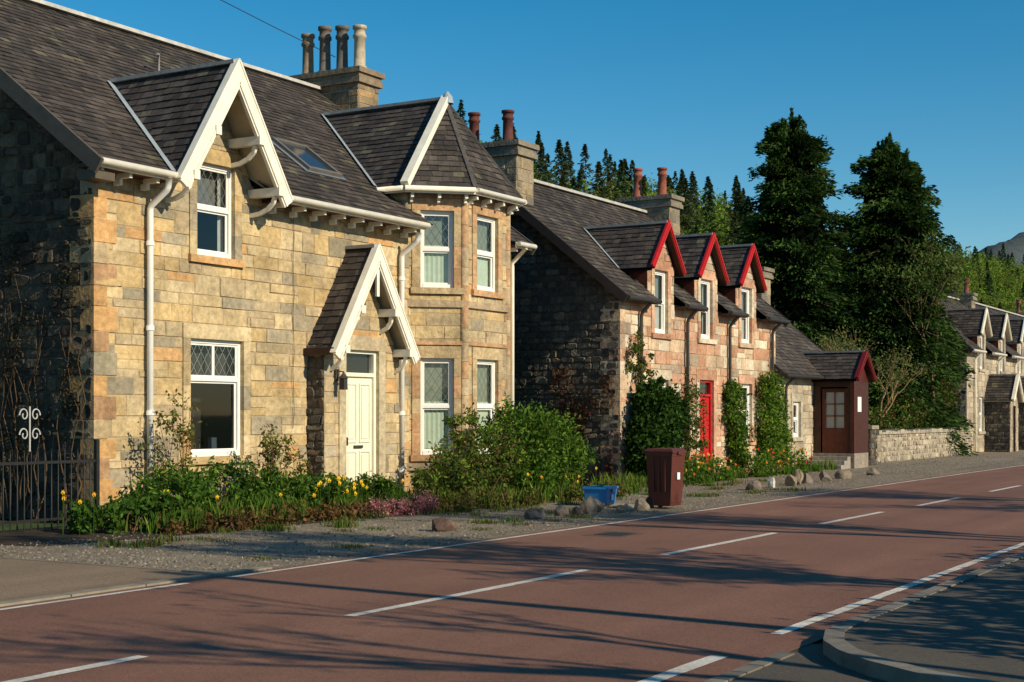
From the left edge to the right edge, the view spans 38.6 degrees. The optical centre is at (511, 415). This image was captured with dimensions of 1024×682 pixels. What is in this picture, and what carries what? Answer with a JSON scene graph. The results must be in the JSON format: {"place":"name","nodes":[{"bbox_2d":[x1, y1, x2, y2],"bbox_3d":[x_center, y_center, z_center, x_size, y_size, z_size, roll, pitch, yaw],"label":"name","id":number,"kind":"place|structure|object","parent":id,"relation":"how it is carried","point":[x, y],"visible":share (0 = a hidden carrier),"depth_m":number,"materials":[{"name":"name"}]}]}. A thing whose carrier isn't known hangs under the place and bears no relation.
{"place":"outdoors","nodes":[
{"label":"outdoors","id":0,"kind":"place"},
{"bbox_2d":[0,558,199,600],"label":"driveway","id":1,"kind":"structure","parent":0,"point":[20,579],"depth_m":14.54,"materials":[{"name":"grey concrete"}]},
{"bbox_2d":[0,485,822,652],"bbox_3d":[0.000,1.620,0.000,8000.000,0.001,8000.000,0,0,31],"label":"ground","id":2,"kind":"structure","parent":0,"point":[27,525],"depth_m":21.28,"materials":[{"name":"green plant"}]},
{"bbox_2d":[0,566,271,606],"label":"edging kerb","id":3,"kind":"structure","parent":2,"relation":"on","point":[206,573],"depth_m":13.65,"materials":[{"name":"concrete"}]},
{"bbox_2d":[0,88,511,522],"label":"walls","id":4,"kind":"structure","parent":2,"relation":"on","point":[249,293],"depth_m":23.28,"materials":[{"name":"stone"}]},
{"bbox_2d":[0,230,91,522],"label":"wall creeper","id":5,"kind":"object","parent":4,"relation":"attached to","point":[7,346],"depth_m":22.18,"materials":[{"name":"brown plant"}]},
{"bbox_2d":[0,0,528,359],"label":"roof","id":6,"kind":"structure","parent":4,"relation":"attached to","point":[101,87],"depth_m":26.57,"materials":[{"name":"stone"}]},
{"bbox_2d":[0,58,537,490],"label":"painted trim","id":7,"kind":"structure","parent":4,"relation":"attached to","point":[97,166],"depth_m":24.43,"materials":[{"name":"white paint"}]},
{"bbox_2d":[289,24,384,109],"bbox_3d":[-4.140,-7.617,33.941,2.220,2.835,0.980,0,0,31],"label":"chimney stack","id":8,"kind":"object","parent":4,"relation":"on","point":[358,84],"visible":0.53,"depth_m":33.51,"materials":[{"name":"stone"}]},
{"bbox_2d":[221,0,334,56],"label":"overhead wire","id":9,"kind":"object","parent":8,"relation":"attached to","point":[277,28],"visible":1,"depth_m":32.90,"materials":[{"name":"metal"}]},
{"bbox_2d":[468,109,774,484],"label":"walls","id":10,"kind":"structure","parent":2,"relation":"on","point":[569,312],"depth_m":34.40,"materials":[{"name":"stone"}]},
{"bbox_2d":[551,366,614,481],"bbox_3d":[1.610,0.207,33.537,1.668,2.656,0.193,0,0,31],"label":"wall creeper","id":11,"kind":"object","parent":10,"relation":"attached to","point":[580,403],"depth_m":33.55,"materials":[{"name":"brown plant"}]},
{"bbox_2d":[625,330,658,391],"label":"climbing rose","id":12,"kind":"object","parent":10,"relation":"attached to","point":[636,366],"visible":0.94,"depth_m":33.52,"materials":[{"name":"green plant"}]},
{"bbox_2d":[515,206,790,468],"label":"painted trim","id":13,"kind":"structure","parent":10,"relation":"attached to","point":[640,277],"depth_m":36.70,"materials":[{"name":"red paint"}]},
{"bbox_2d":[523,179,786,319],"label":"roof","id":14,"kind":"structure","parent":10,"relation":"attached to","point":[614,242],"depth_m":36.23,"materials":[{"name":"stone"}]},
{"bbox_2d":[732,107,879,410],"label":"conifer tree","id":15,"kind":"object","parent":2,"relation":"on","point":[789,219],"visible":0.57,"depth_m":57.48,"materials":[{"name":"green plant"}]},
{"bbox_2d":[756,267,876,468],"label":"cottage","id":16,"kind":"structure","parent":2,"relation":"on","point":[826,392],"depth_m":44.19,"materials":[{"name":"stone"}]},
{"bbox_2d":[814,328,874,360],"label":"bare tree","id":17,"kind":"object","parent":2,"relation":"on","point":[837,343],"visible":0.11,"depth_m":53.36,"materials":[{"name":"green plant"}]},
{"bbox_2d":[814,319,882,360],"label":"bare tree","id":18,"kind":"object","parent":2,"relation":"on","point":[844,343],"visible":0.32,"depth_m":50.45,"materials":[{"name":"green plant"}]},
{"bbox_2d":[703,552,1023,681],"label":"kerb","id":19,"kind":"structure","parent":2,"relation":"on","point":[838,649],"depth_m":9.30,"materials":[{"name":"concrete"}]},
{"bbox_2d":[826,132,979,455],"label":"conifer tree","id":20,"kind":"object","parent":2,"relation":"on","point":[889,193],"visible":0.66,"depth_m":57.67,"materials":[{"name":"green plant"}]},
{"bbox_2d":[872,338,943,426],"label":"bare tree","id":21,"kind":"object","parent":2,"relation":"on","point":[893,373],"visible":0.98,"depth_m":54.11,"materials":[{"name":"brown plant"}]},
{"bbox_2d":[852,222,974,414],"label":"birch tree","id":22,"kind":"object","parent":2,"relation":"on","point":[925,272],"visible":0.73,"depth_m":57.12,"materials":[{"name":"green plant"}]},
{"bbox_2d":[868,337,964,429],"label":"hedge bush","id":23,"kind":"object","parent":2,"relation":"on","point":[906,420],"visible":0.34,"depth_m":55.77,"materials":[{"name":"green plant"}]},
{"bbox_2d":[835,278,1023,452],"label":"walls","id":24,"kind":"structure","parent":2,"relation":"on","point":[989,366],"depth_m":63.75,"materials":[{"name":"stone"}]},
{"bbox_2d":[835,307,1023,451],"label":"painted trim","id":25,"kind":"structure","parent":24,"relation":"attached to","point":[993,342],"depth_m":63.73,"materials":[{"name":"white paint"}]},
{"bbox_2d":[939,296,1023,356],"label":"roof","id":26,"kind":"structure","parent":24,"relation":"attached to","point":[969,322],"depth_m":64.67,"materials":[{"name":"stone"}]},
{"bbox_2d":[904,148,962,424],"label":"conifer tree","id":27,"kind":"object","parent":2,"relation":"on","point":[906,151],"visible":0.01,"depth_m":60.40,"materials":[{"name":"green plant"}]},
{"bbox_2d":[1016,300,1023,315],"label":"walls","id":28,"kind":"structure","parent":2,"relation":"on","point":[1018,310],"depth_m":88.17,"materials":[{"name":"stone"}]},
{"bbox_2d":[975,302,1023,318],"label":"roof","id":29,"kind":"structure","parent":28,"relation":"attached to","point":[994,310],"depth_m":80.66,"materials":[{"name":"stone"}]},
{"bbox_2d":[0,464,1023,681],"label":"road","id":30,"kind":"structure","parent":0,"point":[636,608],"depth_m":12.56,"materials":[{"name":"red asphalt"}]},
{"bbox_2d":[0,465,1023,681],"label":"road markings","id":31,"kind":"object","parent":30,"relation":"on","point":[670,673],"visible":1,"depth_m":12.95,"materials":[{"name":"paint"}]},
{"bbox_2d":[194,483,889,580],"bbox_3d":[2.815,1.595,24.244,0.276,0.027,23.411,0,0,31],"label":"edge grit","id":32,"kind":"object","parent":30,"relation":"on","point":[345,557],"visible":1,"depth_m":18.98,"materials":[{"name":"grey gravel"}]},
{"bbox_2d":[582,531,646,536],"bbox_3d":[1.391,1.621,19.628,0.600,0.057,0.800,0,0,31],"label":"manhole cover","id":33,"kind":"object","parent":30,"relation":"on","point":[614,534],"visible":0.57,"depth_m":19.54,"materials":[{"name":"metal"}]},
{"bbox_2d":[0,450,1023,570],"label":"gravel verge","id":34,"kind":"structure","parent":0,"point":[217,558],"depth_m":19.96,"materials":[{"name":"grey gravel"}]},
{"bbox_2d":[0,499,573,545],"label":"garden bed","id":35,"kind":"object","parent":34,"relation":"on","point":[34,535],"visible":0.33,"depth_m":19.40,"materials":[{"name":"soil"}]},
{"bbox_2d":[0,406,99,532],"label":"iron fence","id":36,"kind":"object","parent":35,"relation":"on","point":[96,460],"visible":0.98,"depth_m":20.32,"materials":[{"name":"grey metal"}]},
{"bbox_2d":[61,490,95,535],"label":"daffodils","id":37,"kind":"object","parent":35,"relation":"on","point":[80,501],"visible":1,"depth_m":19.42,"materials":[{"name":"yellow plant"}]},
{"bbox_2d":[59,485,195,534],"bbox_3d":[-5.274,1.301,20.219,1.906,0.686,1.281,0,0,-22],"label":"garden shrub","id":38,"kind":"object","parent":35,"relation":"on","point":[85,512],"visible":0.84,"depth_m":19.97,"materials":[{"name":"green plant"}]},
{"bbox_2d":[129,388,223,499],"bbox_3d":[-5.022,0.594,22.064,1.371,2.024,1.187,0,0,-36],"label":"rose shrub","id":39,"kind":"object","parent":35,"relation":"on","point":[187,431],"visible":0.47,"depth_m":22.06,"materials":[{"name":"green plant"}]},
{"bbox_2d":[119,453,316,521],"bbox_3d":[-4.255,1.104,21.631,1.400,1.071,3.218,0,0,44],"label":"garden shrub","id":40,"kind":"object","parent":35,"relation":"on","point":[199,490],"visible":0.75,"depth_m":21.46,"materials":[{"name":"green plant"}]},
{"bbox_2d":[154,497,377,534],"bbox_3d":[-3.472,1.411,21.384,1.197,0.449,4.540,0,0,31],"label":"ground cover","id":41,"kind":"object","parent":35,"relation":"on","point":[243,524],"visible":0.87,"depth_m":20.88,"materials":[{"name":"green plant"}]},
{"bbox_2d":[112,479,428,534],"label":"garden leaves","id":42,"kind":"object","parent":35,"relation":"on","point":[228,506],"visible":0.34,"depth_m":21.07,"materials":[{"name":"green plant"}]},
{"bbox_2d":[249,421,313,495],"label":"rose shrub","id":43,"kind":"object","parent":35,"relation":"on","point":[272,450],"visible":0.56,"depth_m":23.52,"materials":[{"name":"green plant"}]},
{"bbox_2d":[163,479,403,508],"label":"daffodils","id":44,"kind":"object","parent":35,"relation":"on","point":[226,483],"visible":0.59,"depth_m":22.27,"materials":[{"name":"yellow plant"}]},
{"bbox_2d":[313,475,362,519],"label":"daffodils","id":45,"kind":"object","parent":35,"relation":"on","point":[339,483],"visible":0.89,"depth_m":22.91,"materials":[{"name":"yellow plant"}]},
{"bbox_2d":[283,466,405,509],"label":"garden shrub","id":46,"kind":"object","parent":35,"relation":"on","point":[380,483],"visible":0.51,"depth_m":23.80,"materials":[{"name":"green plant"}]},
{"bbox_2d":[306,286,398,492],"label":"porch walls","id":47,"kind":"structure","parent":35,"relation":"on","point":[326,419],"depth_m":26.16,"materials":[{"name":"stone"}]},
{"bbox_2d":[334,369,347,389],"bbox_3d":[-3.019,-0.635,25.864,0.260,0.370,0.180,0,0,31],"label":"wall lantern","id":48,"kind":"object","parent":47,"relation":"attached to","point":[343,377],"depth_m":25.82,"materials":[{"name":"paint"}]},
{"bbox_2d":[346,350,375,483],"bbox_3d":[-2.821,0.085,26.676,0.130,2.530,1.000,0,0,31],"label":"front door","id":49,"kind":"structure","parent":47,"relation":"attached to","point":[361,425],"depth_m":26.76,"materials":[{"name":"beige paint"}]},
{"bbox_2d":[360,490,441,517],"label":"pink heather","id":50,"kind":"object","parent":35,"relation":"on","point":[401,505],"visible":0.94,"depth_m":23.34,"materials":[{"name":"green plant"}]},
{"bbox_2d":[404,402,530,504],"bbox_3d":[-0.826,0.687,26.235,1.835,1.877,2.969,0,0,31],"label":"flowering currant","id":51,"kind":"object","parent":35,"relation":"on","point":[443,470],"visible":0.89,"depth_m":26.32,"materials":[{"name":"green plant"}]},
{"bbox_2d":[405,470,647,508],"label":"garden leaves","id":52,"kind":"object","parent":35,"relation":"on","point":[629,481],"visible":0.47,"depth_m":27.21,"materials":[{"name":"green plant"}]},
{"bbox_2d":[481,391,601,499],"bbox_3d":[0.466,0.581,28.230,2.350,2.112,3.591,0,0,31],"label":"leafy bush","id":53,"kind":"object","parent":35,"relation":"on","point":[553,459],"visible":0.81,"depth_m":27.73,"materials":[{"name":"green plant"}]},
{"bbox_2d":[527,466,596,499],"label":"daffodils","id":54,"kind":"object","parent":35,"relation":"on","point":[565,483],"visible":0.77,"depth_m":26.96,"materials":[{"name":"green plant"}]},
{"bbox_2d":[182,511,573,560],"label":"verge grass","id":55,"kind":"structure","parent":34,"relation":"on","point":[351,545],"depth_m":19.91,"materials":[{"name":"green plant"}]},
{"bbox_2d":[90,478,765,548],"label":"verge grass","id":56,"kind":"structure","parent":34,"relation":"on","point":[344,522],"depth_m":20.43,"materials":[{"name":"green plant"}]},
{"bbox_2d":[432,517,453,531],"bbox_3d":[-0.937,1.540,20.202,0.371,0.277,0.276,0,0,-31],"label":"verge rock","id":57,"kind":"object","parent":34,"relation":"on","point":[442,524],"visible":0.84,"depth_m":20.11,"materials":[{"name":"brown stone"}]},
{"bbox_2d":[449,520,459,528],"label":"verge rock","id":58,"kind":"object","parent":34,"relation":"on","point":[456,525],"visible":0.3,"depth_m":20.54,"materials":[{"name":"grey stone"}]},
{"bbox_2d":[421,477,632,512],"bbox_3d":[0.466,1.385,26.367,1.224,0.501,6.449,0,0,35],"label":"ground cover","id":59,"kind":"object","parent":34,"relation":"on","point":[466,501],"visible":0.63,"depth_m":25.10,"materials":[{"name":"green plant"}]},
{"bbox_2d":[524,508,543,518],"bbox_3d":[0.342,1.547,22.570,0.313,0.234,0.231,0,0,-7],"label":"verge rock","id":60,"kind":"object","parent":34,"relation":"on","point":[530,513],"visible":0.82,"depth_m":22.50,"materials":[{"name":"grey stone"}]},
{"bbox_2d":[535,509,544,516],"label":"verge rock","id":61,"kind":"object","parent":34,"relation":"on","point":[540,511],"visible":0.37,"depth_m":23.07,"materials":[{"name":"grey stone"}]},
{"bbox_2d":[554,504,568,515],"bbox_3d":[0.792,1.547,23.347,0.240,0.245,0.265,0,0,-11],"label":"verge rock","id":62,"kind":"object","parent":34,"relation":"on","point":[561,510],"visible":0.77,"depth_m":23.26,"materials":[{"name":"grey stone"}]},
{"bbox_2d":[572,507,582,514],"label":"verge rock","id":63,"kind":"object","parent":34,"relation":"on","point":[577,510],"visible":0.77,"depth_m":23.48,"materials":[{"name":"grey stone"}]},
{"bbox_2d":[584,495,597,513],"bbox_3d":[1.268,1.487,23.750,0.242,0.397,0.183,0,0,-35],"label":"verge rock","id":64,"kind":"object","parent":34,"relation":"on","point":[591,506],"visible":0.83,"depth_m":23.68,"materials":[{"name":"grey stone"}]},
{"bbox_2d":[579,499,602,511],"bbox_3d":[1.315,1.535,24.221,0.382,0.321,0.362,0,0,12],"label":"verge rock","id":65,"kind":"object","parent":34,"relation":"on","point":[583,503],"visible":0.38,"depth_m":24.11,"materials":[{"name":"grey stone"}]},
{"bbox_2d":[582,484,618,505],"bbox_3d":[1.568,1.408,25.915,0.499,0.384,0.605,0,0,22],"label":"recycling box","id":66,"kind":"object","parent":34,"relation":"on","point":[602,493],"visible":0.88,"depth_m":25.69,"materials":[{"name":"blue plastic"}]},
{"bbox_2d":[615,505,625,512],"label":"verge rock","id":67,"kind":"object","parent":34,"relation":"on","point":[620,508],"visible":0.83,"depth_m":23.97,"materials":[{"name":"grey stone"}]},
{"bbox_2d":[609,503,634,507],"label":"verge rock","id":68,"kind":"object","parent":34,"relation":"on","point":[615,505],"visible":0.34,"depth_m":25.10,"materials":[{"name":"grey stone"}]},
{"bbox_2d":[623,503,633,510],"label":"verge rock","id":69,"kind":"object","parent":34,"relation":"on","point":[628,507],"visible":0.59,"depth_m":24.33,"materials":[{"name":"grey stone"}]},
{"bbox_2d":[634,498,649,510],"bbox_3d":[2.198,1.540,24.677,0.292,0.292,0.282,0,0,-15],"label":"verge rock","id":70,"kind":"object","parent":34,"relation":"on","point":[641,504],"visible":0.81,"depth_m":24.57,"materials":[{"name":"beige stone"}]},
{"bbox_2d":[620,375,695,477],"bbox_3d":[3.372,0.356,33.748,1.620,2.571,2.627,0,0,31],"label":"ivy bush","id":71,"kind":"object","parent":34,"relation":"on","point":[661,415],"visible":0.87,"depth_m":33.20,"materials":[{"name":"green plant"}]},
{"bbox_2d":[642,448,686,507],"bbox_3d":[2.626,1.084,25.173,0.632,1.028,0.508,0,0,35],"label":"wheelie bin","id":72,"kind":"object","parent":34,"relation":"on","point":[665,470],"visible":0.95,"depth_m":25.00,"materials":[{"name":"brown plastic"}]},
{"bbox_2d":[681,376,711,475],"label":"climbing plant","id":73,"kind":"object","parent":34,"relation":"on","point":[691,395],"visible":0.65,"depth_m":36.09,"materials":[{"name":"green plant"}]},
{"bbox_2d":[685,453,736,482],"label":"garden flowers","id":74,"kind":"object","parent":34,"relation":"on","point":[708,454],"visible":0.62,"depth_m":34.69,"materials":[{"name":"green plant"}]},
{"bbox_2d":[720,378,753,472],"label":"climbing plant","id":75,"kind":"object","parent":34,"relation":"on","point":[739,431],"visible":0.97,"depth_m":38.48,"materials":[{"name":"green plant"}]},
{"bbox_2d":[683,446,812,484],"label":"garden shrub","id":76,"kind":"object","parent":34,"relation":"on","point":[723,468],"visible":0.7,"depth_m":37.70,"materials":[{"name":"green plant"}]},
{"bbox_2d":[745,480,761,489],"bbox_3d":[5.170,1.541,31.292,0.358,0.311,0.307,0,0,4],"label":"verge rock","id":77,"kind":"object","parent":34,"relation":"on","point":[754,485],"visible":0.77,"depth_m":31.17,"materials":[{"name":"grey stone"}]},
{"bbox_2d":[768,477,774,487],"bbox_3d":[5.734,1.530,32.277,0.149,0.342,0.241,0,0,29],"label":"marker post","id":78,"kind":"object","parent":34,"relation":"on","point":[771,482],"visible":0.83,"depth_m":32.19,"materials":[{"name":"white plastic"}]},
{"bbox_2d":[753,365,795,464],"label":"climbing plant","id":79,"kind":"object","parent":34,"relation":"on","point":[775,434],"visible":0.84,"depth_m":40.43,"materials":[{"name":"green plant"}]},
{"bbox_2d":[753,447,812,476],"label":"garden flowers","id":80,"kind":"object","parent":34,"relation":"on","point":[783,460],"visible":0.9,"depth_m":39.16,"materials":[{"name":"green plant"}]},
{"bbox_2d":[785,474,796,485],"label":"verge rock","id":81,"kind":"object","parent":34,"relation":"on","point":[790,480],"visible":0.82,"depth_m":32.92,"materials":[{"name":"grey stone"}]},
{"bbox_2d":[792,469,803,484],"bbox_3d":[6.560,1.484,33.663,0.303,0.493,0.332,0,0,32],"label":"verge rock","id":82,"kind":"object","parent":34,"relation":"on","point":[798,474],"visible":0.62,"depth_m":33.57,"materials":[{"name":"grey stone"}]},
{"bbox_2d":[801,473,812,482],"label":"verge rock","id":83,"kind":"object","parent":34,"relation":"on","point":[807,478],"visible":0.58,"depth_m":34.36,"materials":[{"name":"grey stone"}]},
{"bbox_2d":[819,471,831,480],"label":"verge rock","id":84,"kind":"object","parent":34,"relation":"on","point":[824,476],"visible":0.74,"depth_m":35.29,"materials":[{"name":"grey stone"}]},
{"bbox_2d":[834,470,851,478],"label":"verge rock","id":85,"kind":"object","parent":34,"relation":"on","point":[843,474],"visible":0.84,"depth_m":36.79,"materials":[{"name":"grey stone"}]},
{"bbox_2d":[866,467,879,474],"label":"verge rock","id":86,"kind":"object","parent":34,"relation":"on","point":[872,471],"visible":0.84,"depth_m":38.95,"materials":[{"name":"grey stone"}]},
{"bbox_2d":[868,425,878,464],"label":"stone gate pillar","id":87,"kind":"structure","parent":34,"relation":"on","point":[872,447],"depth_m":46.67,"materials":[{"name":"stone"}]},
{"bbox_2d":[876,427,973,462],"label":"stone boundary wall","id":88,"kind":"structure","parent":34,"relation":"on","point":[905,444],"depth_m":52.98,"materials":[{"name":"beige stone"}]},
{"bbox_2d":[984,373,1023,451],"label":"porch","id":89,"kind":"object","parent":34,"relation":"on","point":[1004,395],"visible":1,"depth_m":63.70,"materials":[{"name":"stone"}]},
{"bbox_2d":[44,0,1023,257],"label":"sky","id":90,"kind":"structure","parent":0,"point":[676,85],"materials":[{"name":"blue"}]},
{"bbox_2d":[465,485,805,524],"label":"verge grass","id":91,"kind":"structure","parent":0,"point":[513,519],"depth_m":24.88,"materials":[{"name":"green plant"}]},
{"bbox_2d":[599,457,836,487],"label":"verge grass","id":92,"kind":"structure","parent":0,"point":[819,467],"depth_m":37.71,"materials":[{"name":"green plant"}]},
{"bbox_2d":[728,644,887,681],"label":"side road","id":93,"kind":"structure","parent":0,"point":[810,663],"depth_m":9.15,"materials":[{"name":"grey asphalt"}]},
{"bbox_2d":[844,558,1023,681],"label":"pavement","id":94,"kind":"structure","parent":0,"point":[973,627],"depth_m":10.29,"materials":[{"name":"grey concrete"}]},
{"bbox_2d":[978,232,1023,266],"bbox_3d":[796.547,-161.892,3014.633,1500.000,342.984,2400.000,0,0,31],"label":"distant mountain","id":95,"kind":"structure","parent":0,"point":[1015,245],"depth_m":2504.65,"materials":[{"name":"grey stone"}]},
{"bbox_2d":[1018,376,1023,449],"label":"porch","id":96,"kind":"object","parent":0,"point":[1020,425],"visible":0.3,"depth_m":67.54,"materials":[{"name":"stone"}]},
{"bbox_3d":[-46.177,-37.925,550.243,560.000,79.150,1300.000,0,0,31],"label":"hillside","id":97,"kind":"structure","parent":0,"visible":0},
{"bbox_2d":[456,99,1023,312],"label":"distant forest","id":98,"kind":"object","parent":97,"relation":"on","point":[988,276],"visible":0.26,"depth_m":238.51,"materials":[{"name":"green plant"}]}
]}

